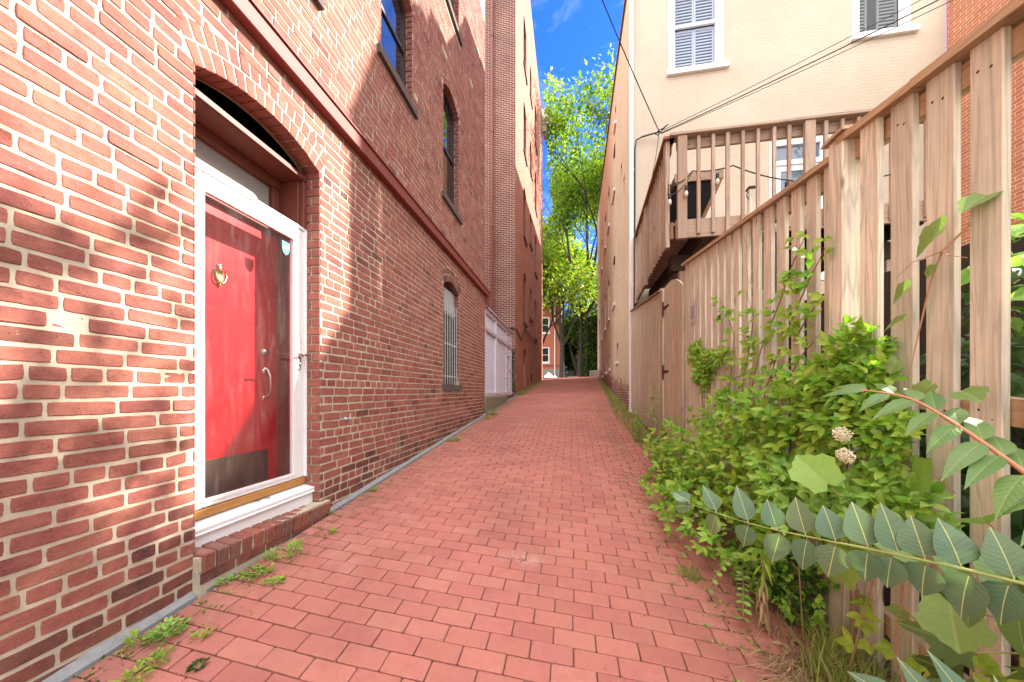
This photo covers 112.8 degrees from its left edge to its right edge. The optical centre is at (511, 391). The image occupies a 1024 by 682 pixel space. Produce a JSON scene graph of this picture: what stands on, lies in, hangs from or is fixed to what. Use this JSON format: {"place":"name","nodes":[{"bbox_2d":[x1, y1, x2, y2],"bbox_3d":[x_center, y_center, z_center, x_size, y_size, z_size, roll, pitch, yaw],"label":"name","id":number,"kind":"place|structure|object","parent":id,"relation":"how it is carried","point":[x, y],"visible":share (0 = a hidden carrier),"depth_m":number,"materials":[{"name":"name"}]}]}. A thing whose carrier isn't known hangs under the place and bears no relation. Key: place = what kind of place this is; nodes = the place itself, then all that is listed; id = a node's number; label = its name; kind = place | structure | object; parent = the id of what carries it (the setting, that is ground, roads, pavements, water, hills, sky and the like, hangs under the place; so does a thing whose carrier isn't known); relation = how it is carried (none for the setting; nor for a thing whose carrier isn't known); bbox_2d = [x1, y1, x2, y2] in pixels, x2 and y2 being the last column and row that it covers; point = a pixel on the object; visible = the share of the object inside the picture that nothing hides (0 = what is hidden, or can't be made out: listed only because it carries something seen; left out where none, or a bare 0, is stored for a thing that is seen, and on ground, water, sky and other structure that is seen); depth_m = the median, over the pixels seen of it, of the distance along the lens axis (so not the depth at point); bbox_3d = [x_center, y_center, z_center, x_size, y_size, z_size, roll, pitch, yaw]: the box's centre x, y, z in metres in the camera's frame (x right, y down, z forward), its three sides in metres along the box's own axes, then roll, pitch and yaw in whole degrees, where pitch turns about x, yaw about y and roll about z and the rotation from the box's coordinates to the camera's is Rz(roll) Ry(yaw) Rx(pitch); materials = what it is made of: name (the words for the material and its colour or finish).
{"place":"outdoors","nodes":[
{"label":"outdoors","id":0,"kind":"place"},
{"bbox_2d":[68,377,829,681],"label":"alley paving","id":1,"kind":"structure","parent":0,"point":[454,488],"depth_m":1.99,"materials":[{"name":"red brick"}]},
{"bbox_2d":[115,627,150,653],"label":"weed","id":2,"kind":"object","parent":1,"relation":"on","point":[128,641],"visible":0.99,"depth_m":1.47,"materials":[{"name":"green plant"}]},
{"bbox_2d":[108,657,158,681],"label":"weed","id":3,"kind":"object","parent":1,"relation":"on","point":[127,673],"visible":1,"depth_m":1.33,"materials":[{"name":"green plant"}]},
{"bbox_2d":[136,644,173,671],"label":"weed","id":4,"kind":"object","parent":1,"relation":"on","point":[157,656],"visible":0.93,"depth_m":1.42,"materials":[{"name":"green plant"}]},
{"bbox_2d":[137,615,191,646],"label":"weed","id":5,"kind":"object","parent":1,"relation":"on","point":[165,630],"visible":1,"depth_m":1.54,"materials":[{"name":"green plant"}]},
{"bbox_2d":[185,657,209,673],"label":"weed","id":6,"kind":"object","parent":1,"relation":"on","point":[196,663],"visible":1,"depth_m":1.41,"materials":[{"name":"green plant"}]},
{"bbox_2d":[187,625,215,642],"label":"weed","id":7,"kind":"object","parent":1,"relation":"on","point":[195,634],"visible":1,"depth_m":1.53,"materials":[{"name":"green plant"}]},
{"bbox_2d":[214,574,238,585],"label":"weed","id":8,"kind":"object","parent":1,"relation":"on","point":[228,578],"visible":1,"depth_m":1.90,"materials":[{"name":"green plant"}]},
{"bbox_2d":[239,562,274,580],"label":"weed","id":9,"kind":"object","parent":1,"relation":"on","point":[247,573],"visible":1,"depth_m":1.97,"materials":[{"name":"green plant"}]},
{"bbox_2d":[261,546,283,561],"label":"weed","id":10,"kind":"object","parent":1,"relation":"on","point":[272,555],"visible":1,"depth_m":2.12,"materials":[{"name":"green plant"}]},
{"bbox_2d":[260,575,287,585],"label":"weed","id":11,"kind":"object","parent":1,"relation":"on","point":[277,579],"visible":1,"depth_m":1.92,"materials":[{"name":"green plant"}]},
{"bbox_2d":[282,536,305,560],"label":"weed","id":12,"kind":"object","parent":1,"relation":"on","point":[290,548],"visible":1,"depth_m":2.17,"materials":[{"name":"green plant"}]},
{"bbox_2d":[73,395,775,681],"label":"joint moss","id":13,"kind":"object","parent":1,"relation":"on","point":[103,657],"visible":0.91,"depth_m":1.93,"materials":[{"name":"green plant"}]},
{"bbox_2d":[122,424,828,681],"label":"leaf litter","id":14,"kind":"object","parent":1,"relation":"on","point":[785,646],"visible":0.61,"depth_m":1.72,"materials":[{"name":"brown plant"}]},
{"bbox_2d":[633,419,641,439],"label":"tall weed","id":15,"kind":"object","parent":1,"relation":"on","point":[638,425],"visible":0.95,"depth_m":5.34,"materials":[{"name":"green plant"}]},
{"bbox_2d":[633,408,643,430],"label":"tall weed","id":16,"kind":"object","parent":1,"relation":"on","point":[637,417],"visible":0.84,"depth_m":5.90,"materials":[{"name":"green plant"}]},
{"bbox_2d":[644,383,662,438],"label":"tall weed","id":17,"kind":"object","parent":1,"relation":"on","point":[652,407],"visible":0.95,"depth_m":5.07,"materials":[{"name":"green plant"}]},
{"bbox_2d":[655,434,671,474],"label":"tall weed","id":18,"kind":"object","parent":1,"relation":"on","point":[661,439],"visible":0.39,"depth_m":3.72,"materials":[{"name":"green plant"}]},
{"bbox_2d":[671,561,702,583],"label":"grass tuft","id":19,"kind":"object","parent":1,"relation":"on","point":[692,576],"visible":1,"depth_m":2.19,"materials":[{"name":"green plant"}]},
{"bbox_2d":[521,377,853,679],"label":"verge grass","id":20,"kind":"structure","parent":1,"relation":"on","point":[608,392],"depth_m":5.87,"materials":[{"name":"green plant"}]},
{"bbox_2d":[664,505,754,622],"bbox_3d":[1.305,1.013,2.247,0.416,0.392,0.960,0,0,10],"label":"trailing sprig","id":21,"kind":"object","parent":1,"relation":"on","point":[743,588],"visible":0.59,"depth_m":1.96,"materials":[{"name":"green plant"}]},
{"bbox_2d":[638,363,858,583],"bbox_3d":[1.525,0.525,2.867,0.771,1.358,2.839,0,0,10],"label":"leafy shrub","id":22,"kind":"object","parent":1,"relation":"on","point":[776,437],"visible":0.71,"depth_m":2.30,"materials":[{"name":"green plant"}]},
{"bbox_2d":[753,555,775,636],"bbox_3d":[1.316,1.070,1.771,0.109,0.421,0.143,0,0,31],"label":"dead stalk","id":23,"kind":"object","parent":1,"relation":"on","point":[763,616],"visible":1,"depth_m":1.77,"materials":[{"name":"brown plant"}]},
{"bbox_2d":[725,628,828,681],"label":"dry grass","id":24,"kind":"structure","parent":1,"relation":"on","point":[784,674],"depth_m":1.57,"materials":[{"name":"beige plant"}]},
{"bbox_2d":[725,543,840,634],"bbox_3d":[1.515,1.042,1.962,0.378,0.502,0.609,0,0,-17],"label":"leafy shrub","id":25,"kind":"object","parent":1,"relation":"on","point":[785,578],"visible":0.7,"depth_m":1.81,"materials":[{"name":"green plant"}]},
{"bbox_2d":[778,604,899,681],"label":"grass tuft","id":26,"kind":"object","parent":1,"relation":"on","point":[826,655],"visible":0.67,"depth_m":1.52,"materials":[{"name":"green plant"}]},
{"bbox_2d":[796,622,902,681],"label":"grass tuft","id":27,"kind":"object","parent":1,"relation":"on","point":[832,678],"visible":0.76,"depth_m":1.45,"materials":[{"name":"plant"}]},
{"bbox_2d":[744,450,965,680],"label":"leafy shrub","id":28,"kind":"object","parent":1,"relation":"on","point":[903,502],"visible":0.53,"depth_m":1.39,"materials":[{"name":"green plant"}]},
{"bbox_2d":[832,427,865,506],"bbox_3d":[1.415,0.325,1.441,0.201,0.353,0.093,0,0,-36],"label":"flower head","id":29,"kind":"object","parent":28,"relation":"attached to","point":[849,458],"visible":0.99,"depth_m":1.42},
{"bbox_2d":[784,313,927,663],"bbox_3d":[1.562,0.478,1.596,0.250,1.683,0.779,0,0,10],"label":"leafy shrub","id":30,"kind":"object","parent":1,"relation":"on","point":[848,363],"visible":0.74,"depth_m":1.49,"materials":[{"name":"green plant"}]},
{"bbox_2d":[788,453,1020,681],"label":"creeper","id":31,"kind":"object","parent":1,"relation":"on","point":[937,615],"visible":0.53,"depth_m":1.20,"materials":[{"name":"green plant"}]},
{"bbox_2d":[820,384,1023,546],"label":"ailanthus frond","id":32,"kind":"object","parent":1,"relation":"on","point":[1008,493],"visible":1,"depth_m":0.88,"materials":[{"name":"green plant"}]},
{"bbox_2d":[847,650,999,681],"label":"ailanthus frond","id":33,"kind":"object","parent":1,"relation":"on","point":[946,673],"visible":1,"depth_m":0.77,"materials":[{"name":"green plant"}]},
{"bbox_2d":[874,542,1023,658],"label":"ailanthus frond","id":34,"kind":"object","parent":1,"relation":"on","point":[1012,633],"visible":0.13,"depth_m":0.76,"materials":[{"name":"green plant"}]},
{"bbox_2d":[892,590,1023,681],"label":"maple sapling","id":35,"kind":"object","parent":1,"relation":"on","point":[951,658],"visible":0.42,"depth_m":0.97,"materials":[{"name":"green plant"}]},
{"bbox_2d":[544,372,552,377],"bbox_3d":[4.138,-1.705,38.455,1.015,0.886,0.975,0,0,10],"label":"car","id":36,"kind":"object","parent":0,"point":[548,375],"visible":0.69,"depth_m":38.14,"materials":[{"name":"white paint"}]},
{"bbox_2d":[530,0,623,367],"label":"sky","id":37,"kind":"structure","parent":0,"point":[567,33],"materials":[{"name":"blue"}]},
{"bbox_2d":[745,185,755,214],"bbox_3d":[4.209,-2.965,6.012,0.193,1.290,0.153,0,0,10],"label":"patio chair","id":38,"kind":"object","parent":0,"point":[751,197],"visible":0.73,"depth_m":5.97,"materials":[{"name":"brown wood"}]},
{"bbox_2d":[507,378,1014,681],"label":"ground","id":39,"kind":"structure","parent":0,"point":[887,602],"depth_m":2.00,"materials":[{"name":"soil"}]},
{"bbox_2d":[0,0,490,681],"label":"brick house","id":40,"kind":"structure","parent":39,"relation":"on","point":[244,296],"depth_m":2.02,"materials":[{"name":"red brick"}]},
{"bbox_2d":[205,199,277,498],"bbox_3d":[-1.934,-0.248,2.327,0.109,1.975,0.870,0,0,10],"label":"front door","id":41,"kind":"structure","parent":40,"relation":"in","point":[241,257],"depth_m":2.41,"materials":[{"name":"red paint"}]},
{"bbox_2d":[193,162,308,520],"bbox_3d":[-1.724,-0.283,2.290,0.095,2.036,0.898,0,0,10],"label":"storm door","id":42,"kind":"structure","parent":40,"relation":"in","point":[206,181],"depth_m":2.30,"materials":[{"name":"white paint"}]},
{"bbox_2d":[313,0,324,10],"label":"window","id":43,"kind":"structure","parent":40,"relation":"in","point":[320,4],"depth_m":2.68,"materials":[{"name":"brown paint"}]},
{"bbox_2d":[377,0,418,119],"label":"window","id":44,"kind":"structure","parent":40,"relation":"in","point":[391,49],"depth_m":4.06,"materials":[{"name":"glass"}]},
{"bbox_2d":[441,89,462,224],"bbox_3d":[-1.059,-4.012,5.733,0.175,1.975,0.930,0,0,10],"label":"window","id":45,"kind":"structure","parent":40,"relation":"in","point":[447,193],"depth_m":5.84,"materials":[{"name":"black glass"}]},
{"bbox_2d":[442,282,462,389],"bbox_3d":[-1.058,-0.922,5.742,0.175,1.815,0.910,0,0,10],"label":"window","id":46,"kind":"structure","parent":40,"relation":"in","point":[449,309],"depth_m":5.84,"materials":[{"name":"brown paint"}]},
{"bbox_2d":[446,0,462,46],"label":"window","id":47,"kind":"structure","parent":40,"relation":"in","point":[450,3],"depth_m":5.84,"materials":[{"name":"brown paint"}]},
{"bbox_2d":[42,379,542,681],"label":"kerb strip","id":48,"kind":"object","parent":39,"relation":"on","point":[85,661],"visible":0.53,"depth_m":1.61,"materials":[{"name":"grey concrete"}]},
{"bbox_2d":[485,396,506,413],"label":"concrete block","id":49,"kind":"structure","parent":39,"relation":"on","point":[493,402],"depth_m":8.71,"materials":[{"name":"beige concrete"}]},
{"bbox_2d":[485,305,513,396],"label":"board gate","id":50,"kind":"structure","parent":49,"relation":"on","point":[498,370],"depth_m":9.38,"materials":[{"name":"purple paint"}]},
{"bbox_2d":[512,348,516,395],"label":"ivy","id":51,"kind":"object","parent":50,"relation":"attached to","point":[513,383],"visible":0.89,"depth_m":11.97,"materials":[{"name":"green plant"}]},
{"bbox_2d":[485,0,549,396],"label":"brick building","id":52,"kind":"structure","parent":39,"relation":"on","point":[516,123],"depth_m":12.55,"materials":[{"name":"red brick"}]},
{"bbox_2d":[523,275,527,327],"bbox_3d":[0.535,-4.022,14.936,0.190,2.295,1.110,0,0,10],"label":"window","id":53,"kind":"structure","parent":52,"relation":"in","point":[524,322],"depth_m":15.27,"materials":[{"name":"brown paint"}]},
{"bbox_2d":[523,192,527,246],"bbox_3d":[0.535,-7.703,14.936,0.190,2.295,1.110,0,0,10],"label":"window","id":54,"kind":"structure","parent":52,"relation":"in","point":[523,192],"depth_m":15.27,"materials":[{"name":"brown paint"}]},
{"bbox_2d":[523,110,527,166],"bbox_3d":[0.535,-11.352,14.936,0.190,2.295,1.110,0,0,10],"label":"window","id":55,"kind":"structure","parent":52,"relation":"in","point":[523,110],"depth_m":15.24,"materials":[{"name":"brown paint"}]},
{"bbox_2d":[523,27,527,85],"bbox_3d":[0.535,-15.053,14.936,0.190,2.295,1.110,0,0,10],"label":"window","id":56,"kind":"structure","parent":52,"relation":"in","point":[523,27],"depth_m":15.16,"materials":[{"name":"brown paint"}]},
{"bbox_2d":[543,291,561,377],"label":"townhouse","id":57,"kind":"structure","parent":39,"relation":"on","point":[551,354],"depth_m":41.79,"materials":[{"name":"brick"}]},
{"bbox_2d":[543,347,549,363],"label":"window","id":58,"kind":"structure","parent":57,"relation":"in","point":[545,349],"depth_m":41.97,"materials":[{"name":"white paint"}]},
{"bbox_2d":[543,317,549,333],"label":"window","id":59,"kind":"structure","parent":57,"relation":"in","point":[545,319],"depth_m":41.97,"materials":[{"name":"white paint"}]},
{"bbox_2d":[566,371,570,376],"bbox_3d":[6.478,-1.804,39.270,1.450,1.100,0.040,0,0,10],"label":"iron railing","id":60,"kind":"object","parent":39,"relation":"on","point":[568,373],"visible":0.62,"depth_m":39.25,"materials":[{"name":"black metal"}]},
{"bbox_2d":[543,223,597,343],"bbox_3d":[3.268,-7.362,28.504,10.326,12.971,10.020,0,0,10],"label":"street tree","id":61,"kind":"object","parent":39,"relation":"on","point":[553,263],"visible":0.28,"depth_m":27.17,"materials":[{"name":"green plant"}]},
{"bbox_2d":[543,204,597,376],"bbox_3d":[7.709,-10.781,40.852,14.894,19.654,14.784,0,0,-4],"label":"street tree","id":62,"kind":"object","parent":39,"relation":"on","point":[575,252],"visible":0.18,"depth_m":38.60,"materials":[{"name":"green plant"}]},
{"bbox_2d":[564,314,579,376],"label":"garden shrub","id":63,"kind":"object","parent":39,"relation":"on","point":[568,363],"visible":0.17,"depth_m":47.16,"materials":[{"name":"green plant"}]},
{"bbox_2d":[541,43,615,376],"bbox_3d":[5.350,-12.858,29.052,15.051,23.807,19.800,0,0,10],"label":"street tree","id":64,"kind":"object","parent":39,"relation":"on","point":[576,189],"visible":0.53,"depth_m":26.04,"materials":[{"name":"green plant"}]},
{"bbox_2d":[561,284,597,375],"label":"street tree","id":65,"kind":"object","parent":39,"relation":"on","point":[568,319],"visible":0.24,"depth_m":43.85,"materials":[{"name":"plant"}]},
{"bbox_2d":[582,312,597,376],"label":"hedge","id":66,"kind":"object","parent":39,"relation":"on","point":[590,341],"visible":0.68,"depth_m":27.00,"materials":[{"name":"green plant"}]},
{"bbox_2d":[589,370,597,376],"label":"garden wall","id":67,"kind":"structure","parent":39,"relation":"on","point":[593,373],"depth_m":25.73,"materials":[{"name":"grey concrete"}]},
{"bbox_2d":[630,289,663,441],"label":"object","id":68,"kind":"structure","parent":39,"relation":"on","point":[647,340],"depth_m":5.98,"materials":[{"name":"brown wood"}]},
{"bbox_2d":[662,279,684,462],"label":"fence gate","id":69,"kind":"structure","parent":68,"relation":"attached to","point":[673,316],"depth_m":4.52,"materials":[{"name":"brown wood"}]},
{"bbox_2d":[681,156,828,629],"bbox_3d":[1.933,-0.143,2.946,0.170,2.825,2.418,0,0,10],"label":"picket fence","id":70,"kind":"object","parent":39,"relation":"on","point":[720,266],"visible":0.48,"depth_m":2.49,"materials":[{"name":"brown wood"}]},
{"bbox_2d":[690,301,695,323],"bbox_3d":[2.011,-0.873,3.784,0.008,0.225,0.170,0,0,10],"label":"notice sign","id":71,"kind":"object","parent":70,"relation":"attached to","point":[693,312],"visible":1,"depth_m":3.75,"materials":[{"name":"paper"}]},
{"bbox_2d":[685,338,734,485],"bbox_3d":[1.884,0.267,3.308,0.196,1.650,1.042,0,0,10],"label":"climbing vine","id":72,"kind":"object","parent":70,"relation":"attached to","point":[701,361],"visible":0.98,"depth_m":3.32,"materials":[{"name":"green plant"}]},
{"bbox_2d":[710,231,833,441],"bbox_3d":[1.705,-0.255,2.417,0.141,1.312,1.481,0,0,10],"label":"climbing vine","id":73,"kind":"object","parent":70,"relation":"attached to","point":[797,288],"visible":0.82,"depth_m":2.09,"materials":[{"name":"green plant"}]},
{"bbox_2d":[597,0,945,413],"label":"rowhouse","id":74,"kind":"structure","parent":39,"relation":"on","point":[687,58],"depth_m":7.44,"materials":[{"name":"beige paint"}]},
{"bbox_2d":[611,187,614,204],"bbox_3d":[3.598,-6.851,11.968,0.128,0.091,0.965,0,0,12],"label":"window","id":75,"kind":"structure","parent":74,"relation":"in","point":[613,194],"depth_m":11.91,"materials":[{"name":"white plastic"}]},
{"bbox_2d":[613,120,615,134],"bbox_3d":[3.496,-8.900,11.478,0.128,0.091,0.565,0,0,12],"label":"window","id":76,"kind":"structure","parent":74,"relation":"in","point":[614,127],"depth_m":11.44,"materials":[{"name":"white plastic"}]},
{"bbox_2d":[602,0,658,129],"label":"utility cable","id":77,"kind":"object","parent":74,"relation":"attached to","point":[628,62],"visible":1,"depth_m":6.57,"materials":[{"name":"black rubber"}]},
{"bbox_2d":[634,124,668,306],"bbox_3d":[3.101,-3.068,7.597,0.723,5.536,0.085,0,0,27],"label":"utility cable","id":78,"kind":"object","parent":74,"relation":"attached to","point":[658,131],"visible":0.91,"depth_m":7.72,"materials":[{"name":"black rubber"}]},
{"bbox_2d":[662,0,920,130],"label":"utility cable","id":79,"kind":"object","parent":78,"relation":"attached to","point":[797,63],"visible":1,"depth_m":6.38,"materials":[{"name":"black rubber"}]},
{"bbox_2d":[666,0,729,76],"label":"window","id":80,"kind":"structure","parent":74,"relation":"in","point":[695,27],"depth_m":7.64,"materials":[{"name":"white paint"}]},
{"bbox_2d":[769,136,823,279],"bbox_3d":[6.065,-3.835,7.236,1.080,3.010,0.080,0,0,10],"label":"back door","id":81,"kind":"structure","parent":74,"relation":"in","point":[797,144],"depth_m":7.25,"materials":[{"name":"white paint"}]},
{"bbox_2d":[661,0,938,132],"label":"utility cable","id":82,"kind":"object","parent":74,"relation":"attached to","point":[808,63],"visible":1,"depth_m":6.28,"materials":[{"name":"black rubber"}]},
{"bbox_2d":[661,0,952,133],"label":"utility cable","id":83,"kind":"object","parent":74,"relation":"attached to","point":[815,64],"visible":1,"depth_m":6.22,"materials":[{"name":"black rubber"}]},
{"bbox_2d":[850,0,919,41],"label":"window","id":84,"kind":"structure","parent":74,"relation":"in","point":[865,13],"depth_m":7.02,"materials":[{"name":"white paint"}]},
{"bbox_2d":[634,108,925,426],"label":"wooden deck","id":85,"kind":"structure","parent":39,"relation":"on","point":[665,248],"depth_m":4.58,"materials":[{"name":"brown wood"}]},
{"bbox_2d":[670,169,723,222],"bbox_3d":[2.974,-2.875,5.637,0.710,1.110,0.680,0,0,10],"label":"patio chair","id":86,"kind":"object","parent":85,"relation":"on","point":[705,194],"visible":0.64,"depth_m":5.33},
{"bbox_2d":[667,165,890,205],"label":"string lights","id":87,"kind":"object","parent":85,"relation":"hanging from","point":[717,181],"visible":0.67,"depth_m":4.53},
{"bbox_2d":[789,237,1023,517],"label":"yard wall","id":88,"kind":"structure","parent":39,"relation":"on","point":[1017,246],"depth_m":2.79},
{"bbox_2d":[804,300,1023,670],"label":"yard shrub","id":89,"kind":"object","parent":39,"relation":"on","point":[1016,390],"visible":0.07,"depth_m":1.48,"materials":[{"name":"green plant"}]},
{"bbox_2d":[820,0,1023,681],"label":"picket fence","id":90,"kind":"object","parent":39,"relation":"on","point":[978,62],"visible":0.61,"depth_m":1.26,"materials":[{"name":"brown wood"}]},
{"bbox_2d":[883,191,1000,401],"bbox_3d":[1.500,-0.344,1.222,0.202,0.754,0.328,0,0,-13],"label":"grapevine","id":91,"kind":"object","parent":90,"relation":"attached to","point":[931,232],"visible":0.94,"depth_m":1.20,"materials":[{"name":"green plant"}]},
{"bbox_2d":[946,0,1023,245],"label":"brick wing","id":92,"kind":"structure","parent":39,"relation":"on","point":[964,18],"depth_m":6.24,"materials":[{"name":"brick"}]},
{"bbox_2d":[961,213,1023,434],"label":"yard shrub","id":93,"kind":"object","parent":39,"relation":"on","point":[1017,291],"visible":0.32,"depth_m":1.63,"materials":[{"name":"green plant"}]},
{"bbox_2d":[672,486,1023,624],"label":"ailanthus frond","id":94,"kind":"object","parent":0,"point":[967,595],"visible":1,"depth_m":0.71,"materials":[{"name":"green plant"}]}
]}

